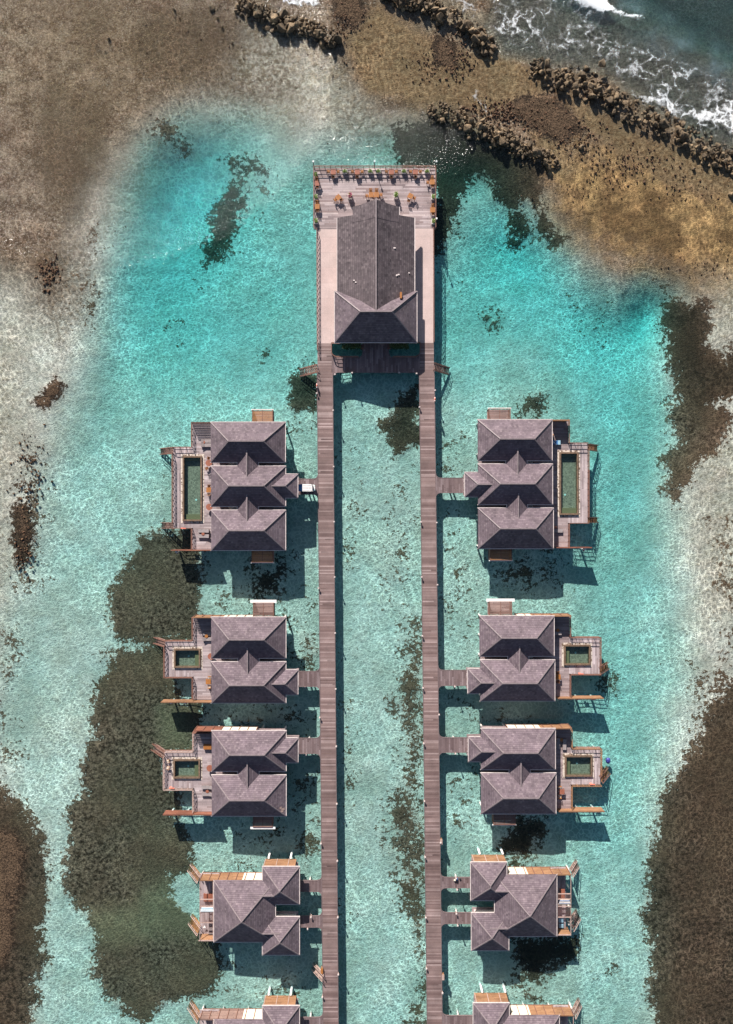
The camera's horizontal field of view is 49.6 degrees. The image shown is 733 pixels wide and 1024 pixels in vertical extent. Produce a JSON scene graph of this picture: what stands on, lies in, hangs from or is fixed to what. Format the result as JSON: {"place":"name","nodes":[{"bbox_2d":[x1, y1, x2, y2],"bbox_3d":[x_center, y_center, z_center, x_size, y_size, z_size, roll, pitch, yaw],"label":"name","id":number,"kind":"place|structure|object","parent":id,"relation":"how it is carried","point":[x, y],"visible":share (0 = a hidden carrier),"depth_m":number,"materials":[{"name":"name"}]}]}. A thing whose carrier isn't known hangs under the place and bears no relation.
{"place":"outdoors","nodes":[
{"label":"outdoors","id":0,"kind":"place"},
{"bbox_2d":[0,0,732,1023],"bbox_3d":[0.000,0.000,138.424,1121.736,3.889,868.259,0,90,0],"label":"seabed","id":1,"kind":"structure","parent":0,"point":[176,306],"depth_m":137.29,"materials":[{"name":"sand"}]},
{"bbox_2d":[209,5,213,12],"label":"boulder","id":2,"kind":"object","parent":1,"relation":"on","point":[211,8],"visible":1,"depth_m":136.28,"materials":[{"name":"brown stone"}]},
{"bbox_2d":[151,724,298,828],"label":"water villa","id":3,"kind":"object","parent":1,"relation":"on","point":[246,776],"visible":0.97,"depth_m":132.16,"materials":[{"name":"grey wood"}]},
{"bbox_2d":[202,785,211,788],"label":"sun lounger","id":4,"kind":"object","parent":3,"relation":"on","point":[206,786],"visible":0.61,"depth_m":134.64,"materials":[{"name":"white fabric"}]},
{"bbox_2d":[202,792,211,795],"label":"sun lounger","id":5,"kind":"object","parent":3,"relation":"on","point":[206,794],"visible":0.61,"depth_m":134.64,"materials":[{"name":"white fabric"}]},
{"bbox_2d":[203,744,211,749],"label":"daybed","id":6,"kind":"object","parent":3,"relation":"on","point":[206,746],"visible":1,"depth_m":134.55,"materials":[{"name":"orange fabric"}]},
{"bbox_2d":[207,765,211,771],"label":"round table","id":7,"kind":"object","parent":3,"relation":"on","point":[209,768],"visible":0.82,"depth_m":134.30,"materials":[{"name":"red wood"}]},
{"bbox_2d":[153,600,298,703],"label":"water villa","id":8,"kind":"object","parent":1,"relation":"on","point":[246,664],"visible":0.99,"depth_m":132.15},
{"bbox_2d":[202,637,210,640],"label":"sun lounger","id":9,"kind":"object","parent":8,"relation":"on","point":[206,639],"visible":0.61,"depth_m":134.64,"materials":[{"name":"white fabric"}]},
{"bbox_2d":[203,631,210,634],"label":"sun lounger","id":10,"kind":"object","parent":8,"relation":"on","point":[206,632],"visible":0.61,"depth_m":134.64,"materials":[{"name":"white fabric"}]},
{"bbox_2d":[159,409,298,562],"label":"water villa","id":11,"kind":"object","parent":1,"relation":"on","point":[250,481],"visible":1,"depth_m":132.11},
{"bbox_2d":[198,529,208,532],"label":"sun lounger","id":12,"kind":"object","parent":11,"relation":"on","point":[203,530],"visible":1,"depth_m":134.64,"materials":[{"name":"white fabric"}]},
{"bbox_2d":[198,534,208,537],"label":"sun lounger","id":13,"kind":"object","parent":11,"relation":"on","point":[203,536],"visible":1,"depth_m":134.64,"materials":[{"name":"white fabric"}]},
{"bbox_2d":[201,443,210,446],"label":"sun lounger","id":14,"kind":"object","parent":11,"relation":"on","point":[205,444],"visible":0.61,"depth_m":134.64,"materials":[{"name":"white fabric"}]},
{"bbox_2d":[201,439,210,442],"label":"sun lounger","id":15,"kind":"object","parent":11,"relation":"on","point":[206,440],"visible":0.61,"depth_m":134.64,"materials":[{"name":"white fabric"}]},
{"bbox_2d":[187,851,299,955],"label":"water villa","id":16,"kind":"object","parent":1,"relation":"on","point":[243,904],"visible":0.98,"depth_m":131.90,"materials":[{"name":"wood"}]},
{"bbox_2d":[200,907,212,911],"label":"towel","id":17,"kind":"object","parent":16,"relation":"on","point":[206,909],"visible":1,"depth_m":132.73,"materials":[{"name":"white fabric"}]},
{"bbox_2d":[203,893,212,901],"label":"daybed","id":18,"kind":"object","parent":16,"relation":"on","point":[207,896],"visible":0.64,"depth_m":134.52,"materials":[{"name":"orange fabric"}]},
{"bbox_2d":[187,985,299,1023],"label":"water villa","id":19,"kind":"object","parent":1,"relation":"on","point":[279,1009],"visible":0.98,"depth_m":133.28,"materials":[{"name":"brown wood"}]},
{"bbox_2d":[298,475,317,497],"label":"gangway","id":20,"kind":"object","parent":1,"relation":"on","point":[314,481],"visible":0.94,"depth_m":135.00,"materials":[{"name":"brown wood"}]},
{"bbox_2d":[298,484,314,491],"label":"electric buggy","id":21,"kind":"object","parent":20,"relation":"on","point":[306,487],"visible":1,"depth_m":133.17,"materials":[{"name":"white metal"}]},
{"bbox_2d":[298,669,319,690],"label":"gangway","id":22,"kind":"object","parent":1,"relation":"on","point":[309,678],"visible":0.94,"depth_m":135.00,"materials":[{"name":"brown wood"}]},
{"bbox_2d":[299,736,319,755],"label":"gangway","id":23,"kind":"object","parent":1,"relation":"on","point":[309,745],"visible":0.91,"depth_m":135.00,"materials":[{"name":"brown wood"}]},
{"bbox_2d":[298,911,321,930],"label":"gangway","id":24,"kind":"object","parent":1,"relation":"on","point":[314,921],"visible":0.9,"depth_m":135.00,"materials":[{"name":"brown wood"}]},
{"bbox_2d":[300,875,321,895],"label":"gangway","id":25,"kind":"object","parent":1,"relation":"on","point":[309,885],"visible":0.9,"depth_m":135.00,"materials":[{"name":"brown wood"}]},
{"bbox_2d":[300,1010,322,1023],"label":"gangway","id":26,"kind":"object","parent":1,"relation":"on","point":[311,1020],"visible":0.86,"depth_m":135.00,"materials":[{"name":"brown wood"}]},
{"bbox_2d":[317,369,338,1023],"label":"boardwalk","id":27,"kind":"structure","parent":1,"relation":"on","point":[327,657],"depth_m":135.00,"materials":[{"name":"brown wood"}]},
{"bbox_2d":[311,962,323,981],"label":"swim ladder","id":28,"kind":"object","parent":27,"relation":"attached to","point":[318,969],"visible":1,"depth_m":135.97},
{"bbox_2d":[4,0,728,578],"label":"rubble","id":29,"kind":"object","parent":1,"relation":"on","point":[496,110],"visible":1,"depth_m":136.59,"materials":[{"name":"stone"}]},
{"bbox_2d":[299,165,449,376],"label":"restaurant","id":30,"kind":"structure","parent":1,"relation":"on","point":[375,274],"depth_m":135.00,"materials":[{"name":"grey wood"}]},
{"bbox_2d":[341,343,361,349],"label":"shrub","id":31,"kind":"object","parent":30,"relation":"on","point":[348,346],"visible":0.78,"depth_m":134.19,"materials":[{"name":"green plant"}]},
{"bbox_2d":[394,191,398,198],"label":"planter","id":32,"kind":"object","parent":30,"relation":"on","point":[396,195],"visible":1,"depth_m":133.82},
{"bbox_2d":[389,343,408,349],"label":"shrub","id":33,"kind":"object","parent":30,"relation":"on","point":[394,346],"visible":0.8,"depth_m":134.25,"materials":[{"name":"green plant"}]},
{"bbox_2d":[419,369,442,1023],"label":"boardwalk","id":34,"kind":"structure","parent":1,"relation":"on","point":[430,699],"depth_m":135.00,"materials":[{"name":"brown wood"}]},
{"bbox_2d":[436,475,463,495],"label":"gangway","id":35,"kind":"object","parent":1,"relation":"on","point":[449,485],"visible":0.96,"depth_m":135.00,"materials":[{"name":"brown wood"}]},
{"bbox_2d":[438,666,466,688],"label":"gangway","id":36,"kind":"object","parent":1,"relation":"on","point":[451,677],"visible":0.94,"depth_m":135.00,"materials":[{"name":"brown wood"}]},
{"bbox_2d":[439,734,467,755],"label":"gangway","id":37,"kind":"object","parent":1,"relation":"on","point":[452,744],"visible":0.93,"depth_m":135.00,"materials":[{"name":"brown wood"}]},
{"bbox_2d":[441,873,469,890],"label":"gangway","id":38,"kind":"object","parent":1,"relation":"on","point":[450,882],"visible":0.89,"depth_m":135.00,"materials":[{"name":"brown wood"}]},
{"bbox_2d":[441,907,470,927],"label":"gangway","id":39,"kind":"object","parent":1,"relation":"on","point":[454,918],"visible":0.88,"depth_m":135.00,"materials":[{"name":"brown wood"}]},
{"bbox_2d":[442,1008,472,1023],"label":"gangway","id":40,"kind":"object","parent":1,"relation":"on","point":[457,1019],"visible":0.87,"depth_m":135.00,"materials":[{"name":"brown wood"}]},
{"bbox_2d":[236,0,732,177],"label":"breakwater","id":41,"kind":"object","parent":1,"relation":"on","point":[265,14],"visible":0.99,"depth_m":136.27,"materials":[{"name":"brown stone"}]},
{"bbox_2d":[256,10,261,17],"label":"boulder","id":42,"kind":"object","parent":41,"relation":"on","point":[258,13],"visible":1,"depth_m":135.29,"materials":[{"name":"brown stone"}]},
{"bbox_2d":[261,24,270,30],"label":"boulder","id":43,"kind":"object","parent":41,"relation":"on","point":[267,27],"visible":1,"depth_m":136.50,"materials":[{"name":"brown stone"}]},
{"bbox_2d":[270,13,278,25],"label":"boulder","id":44,"kind":"object","parent":41,"relation":"on","point":[274,17],"visible":1,"depth_m":135.07,"materials":[{"name":"brown stone"}]},
{"bbox_2d":[277,23,286,32],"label":"boulder","id":45,"kind":"object","parent":41,"relation":"on","point":[281,27],"visible":1,"depth_m":135.44,"materials":[{"name":"brown stone"}]},
{"bbox_2d":[280,9,287,20],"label":"boulder","id":46,"kind":"object","parent":41,"relation":"on","point":[283,11],"visible":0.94,"depth_m":135.97,"materials":[{"name":"brown stone"}]},
{"bbox_2d":[287,22,294,32],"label":"boulder","id":47,"kind":"object","parent":41,"relation":"on","point":[291,27],"visible":1,"depth_m":135.32,"materials":[{"name":"brown stone"}]},
{"bbox_2d":[314,29,322,37],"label":"boulder","id":48,"kind":"object","parent":41,"relation":"on","point":[317,33],"visible":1,"depth_m":135.47,"materials":[{"name":"brown stone"}]},
{"bbox_2d":[317,22,325,38],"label":"boulder","id":49,"kind":"object","parent":41,"relation":"on","point":[322,34],"visible":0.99,"depth_m":135.28,"materials":[{"name":"brown stone"}]},
{"bbox_2d":[319,39,324,46],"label":"boulder","id":50,"kind":"object","parent":41,"relation":"on","point":[321,42],"visible":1,"depth_m":135.97,"materials":[{"name":"stone"}]},
{"bbox_2d":[328,42,335,47],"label":"boulder","id":51,"kind":"object","parent":41,"relation":"on","point":[331,45],"visible":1,"depth_m":136.08,"materials":[{"name":"brown stone"}]},
{"bbox_2d":[332,35,341,43],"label":"boulder","id":52,"kind":"object","parent":41,"relation":"on","point":[337,39],"visible":1,"depth_m":135.73,"materials":[{"name":"brown stone"}]},
{"bbox_2d":[398,0,407,8],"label":"boulder","id":53,"kind":"object","parent":41,"relation":"on","point":[401,4],"visible":1,"depth_m":135.71,"materials":[{"name":"brown stone"}]},
{"bbox_2d":[417,0,422,5],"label":"boulder","id":54,"kind":"object","parent":41,"relation":"on","point":[420,2],"visible":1,"depth_m":135.32,"materials":[{"name":"brown stone"}]},
{"bbox_2d":[436,12,443,21],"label":"boulder","id":55,"kind":"object","parent":41,"relation":"on","point":[439,16],"visible":1,"depth_m":135.30,"materials":[{"name":"stone"}]},
{"bbox_2d":[437,7,446,13],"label":"boulder","id":56,"kind":"object","parent":41,"relation":"on","point":[442,10],"visible":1,"depth_m":135.24,"materials":[{"name":"brown stone"}]},
{"bbox_2d":[448,10,458,24],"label":"boulder","id":57,"kind":"object","parent":41,"relation":"on","point":[450,15],"visible":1,"depth_m":135.49,"materials":[{"name":"brown stone"}]},
{"bbox_2d":[460,23,464,31],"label":"boulder","id":58,"kind":"object","parent":41,"relation":"on","point":[462,27],"visible":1,"depth_m":135.35,"materials":[{"name":"brown stone"}]},
{"bbox_2d":[464,124,471,131],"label":"boulder","id":59,"kind":"object","parent":41,"relation":"on","point":[467,127],"visible":1,"depth_m":135.60,"materials":[{"name":"beige stone"}]},
{"bbox_2d":[465,19,471,29],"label":"boulder","id":60,"kind":"object","parent":41,"relation":"on","point":[467,22],"visible":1,"depth_m":135.37,"materials":[{"name":"brown stone"}]},
{"bbox_2d":[468,117,473,124],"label":"boulder","id":61,"kind":"object","parent":41,"relation":"on","point":[470,120],"visible":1,"depth_m":135.41,"materials":[{"name":"brown stone"}]},
{"bbox_2d":[471,34,479,44],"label":"boulder","id":62,"kind":"object","parent":41,"relation":"on","point":[474,38],"visible":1,"depth_m":135.28,"materials":[{"name":"brown stone"}]},
{"bbox_2d":[472,28,479,34],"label":"boulder","id":63,"kind":"object","parent":41,"relation":"on","point":[476,31],"visible":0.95,"depth_m":135.27,"materials":[{"name":"brown stone"}]},
{"bbox_2d":[477,122,482,130],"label":"boulder","id":64,"kind":"object","parent":41,"relation":"on","point":[479,126],"visible":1,"depth_m":135.25,"materials":[{"name":"brown stone"}]},
{"bbox_2d":[478,48,487,55],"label":"boulder","id":65,"kind":"object","parent":41,"relation":"on","point":[483,52],"visible":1,"depth_m":135.84,"materials":[{"name":"stone"}]},
{"bbox_2d":[480,31,486,41],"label":"boulder","id":66,"kind":"object","parent":41,"relation":"on","point":[483,36],"visible":1,"depth_m":135.12,"materials":[{"name":"brown stone"}]},
{"bbox_2d":[499,137,505,145],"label":"boulder","id":67,"kind":"object","parent":41,"relation":"on","point":[502,141],"visible":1,"depth_m":135.29,"materials":[{"name":"beige stone"}]},
{"bbox_2d":[527,140,532,148],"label":"boulder","id":68,"kind":"object","parent":41,"relation":"on","point":[529,144],"visible":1,"depth_m":135.85,"materials":[{"name":"beige stone"}]},
{"bbox_2d":[532,147,541,156],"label":"boulder","id":69,"kind":"object","parent":41,"relation":"on","point":[539,152],"visible":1,"depth_m":135.14,"materials":[{"name":"brown stone"}]},
{"bbox_2d":[538,62,543,69],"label":"boulder","id":70,"kind":"object","parent":41,"relation":"on","point":[540,66],"visible":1,"depth_m":135.24,"materials":[{"name":"brown stone"}]},
{"bbox_2d":[545,59,549,68],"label":"boulder","id":71,"kind":"object","parent":41,"relation":"on","point":[547,64],"visible":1,"depth_m":135.83,"materials":[{"name":"brown stone"}]},
{"bbox_2d":[557,90,563,94],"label":"boulder","id":72,"kind":"object","parent":41,"relation":"on","point":[560,92],"visible":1,"depth_m":136.37,"materials":[{"name":"brown stone"}]},
{"bbox_2d":[571,83,577,89],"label":"boulder","id":73,"kind":"object","parent":41,"relation":"on","point":[574,85],"visible":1,"depth_m":135.58,"materials":[{"name":"brown stone"}]},
{"bbox_2d":[572,89,579,94],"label":"boulder","id":74,"kind":"object","parent":41,"relation":"on","point":[575,92],"visible":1,"depth_m":135.79,"materials":[{"name":"brown stone"}]},
{"bbox_2d":[578,70,586,78],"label":"boulder","id":75,"kind":"object","parent":41,"relation":"on","point":[582,74],"visible":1,"depth_m":135.76,"materials":[{"name":"brown stone"}]},
{"bbox_2d":[583,64,589,71],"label":"boulder","id":76,"kind":"object","parent":41,"relation":"on","point":[586,68],"visible":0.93,"depth_m":136.54,"materials":[{"name":"brown stone"}]},
{"bbox_2d":[587,83,594,89],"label":"boulder","id":77,"kind":"object","parent":41,"relation":"on","point":[591,85],"visible":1,"depth_m":135.28,"materials":[{"name":"brown stone"}]},
{"bbox_2d":[588,93,596,97],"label":"boulder","id":78,"kind":"object","parent":41,"relation":"on","point":[591,95],"visible":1,"depth_m":135.44,"materials":[{"name":"brown stone"}]},
{"bbox_2d":[595,86,602,93],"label":"boulder","id":79,"kind":"object","parent":41,"relation":"on","point":[599,88],"visible":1,"depth_m":135.40,"materials":[{"name":"brown stone"}]},
{"bbox_2d":[598,59,605,67],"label":"boulder","id":80,"kind":"object","parent":41,"relation":"on","point":[602,63],"visible":1,"depth_m":134.97,"materials":[{"name":"brown stone"}]},
{"bbox_2d":[606,96,613,103],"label":"boulder","id":81,"kind":"object","parent":41,"relation":"on","point":[610,99],"visible":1,"depth_m":135.53,"materials":[{"name":"beige stone"}]},
{"bbox_2d":[614,91,618,99],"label":"boulder","id":82,"kind":"object","parent":41,"relation":"on","point":[616,97],"visible":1,"depth_m":135.47,"materials":[{"name":"beige stone"}]},
{"bbox_2d":[661,118,669,128],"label":"boulder","id":83,"kind":"object","parent":41,"relation":"on","point":[665,125],"visible":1,"depth_m":135.36,"materials":[{"name":"brown stone"}]},
{"bbox_2d":[679,130,684,139],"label":"boulder","id":84,"kind":"object","parent":41,"relation":"on","point":[682,135],"visible":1,"depth_m":135.32,"materials":[{"name":"brown stone"}]},
{"bbox_2d":[679,120,685,126],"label":"boulder","id":85,"kind":"object","parent":41,"relation":"on","point":[682,124],"visible":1,"depth_m":136.08,"materials":[{"name":"beige stone"}]},
{"bbox_2d":[711,161,718,167],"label":"boulder","id":86,"kind":"object","parent":41,"relation":"on","point":[714,164],"visible":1,"depth_m":135.99,"materials":[{"name":"beige stone"}]},
{"bbox_2d":[470,846,580,950],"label":"water villa","id":87,"kind":"object","parent":1,"relation":"on","point":[526,900],"visible":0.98,"depth_m":131.89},
{"bbox_2d":[559,900,570,903],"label":"towel","id":88,"kind":"object","parent":87,"relation":"on","point":[564,901],"visible":1,"depth_m":132.71,"materials":[{"name":"white fabric"}]},
{"bbox_2d":[473,982,581,1023],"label":"water villa","id":89,"kind":"object","parent":1,"relation":"on","point":[493,1008],"visible":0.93,"depth_m":132.50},
{"bbox_2d":[463,408,598,560],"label":"water villa","id":90,"kind":"object","parent":1,"relation":"on","point":[527,484],"visible":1,"depth_m":132.10,"materials":[{"name":"grey wood"}]},
{"bbox_2d":[554,529,562,532],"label":"sun lounger","id":91,"kind":"object","parent":90,"relation":"on","point":[558,530],"visible":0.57,"depth_m":134.64,"materials":[{"name":"white fabric"}]},
{"bbox_2d":[466,599,609,701],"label":"water villa","id":92,"kind":"object","parent":1,"relation":"on","point":[524,657],"visible":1,"depth_m":132.15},
{"bbox_2d":[467,722,610,824],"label":"water villa","id":93,"kind":"object","parent":1,"relation":"on","point":[527,768],"visible":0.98,"depth_m":132.14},
{"bbox_2d":[556,737,559,748],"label":"sun lounger","id":94,"kind":"object","parent":93,"relation":"on","point":[557,742],"visible":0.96,"depth_m":134.64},
{"bbox_2d":[562,739,566,749],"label":"sun lounger","id":95,"kind":"object","parent":93,"relation":"on","point":[564,744],"visible":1,"depth_m":134.64,"materials":[{"name":"white fabric"}]},
{"bbox_2d":[0,0,732,138],"bbox_3d":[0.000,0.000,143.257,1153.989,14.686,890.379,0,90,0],"label":"sea foam","id":96,"kind":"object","parent":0,"point":[601,5],"depth_m":136.55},
{"bbox_2d":[553,440,559,444],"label":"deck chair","id":97,"kind":"object","parent":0,"point":[556,442],"visible":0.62,"depth_m":134.55,"materials":[{"name":"blue fabric"}]},
{"bbox_2d":[559,888,564,897],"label":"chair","id":98,"kind":"object","parent":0,"point":[562,891],"visible":0.56,"depth_m":134.52,"materials":[{"name":"red wood"}]}
]}

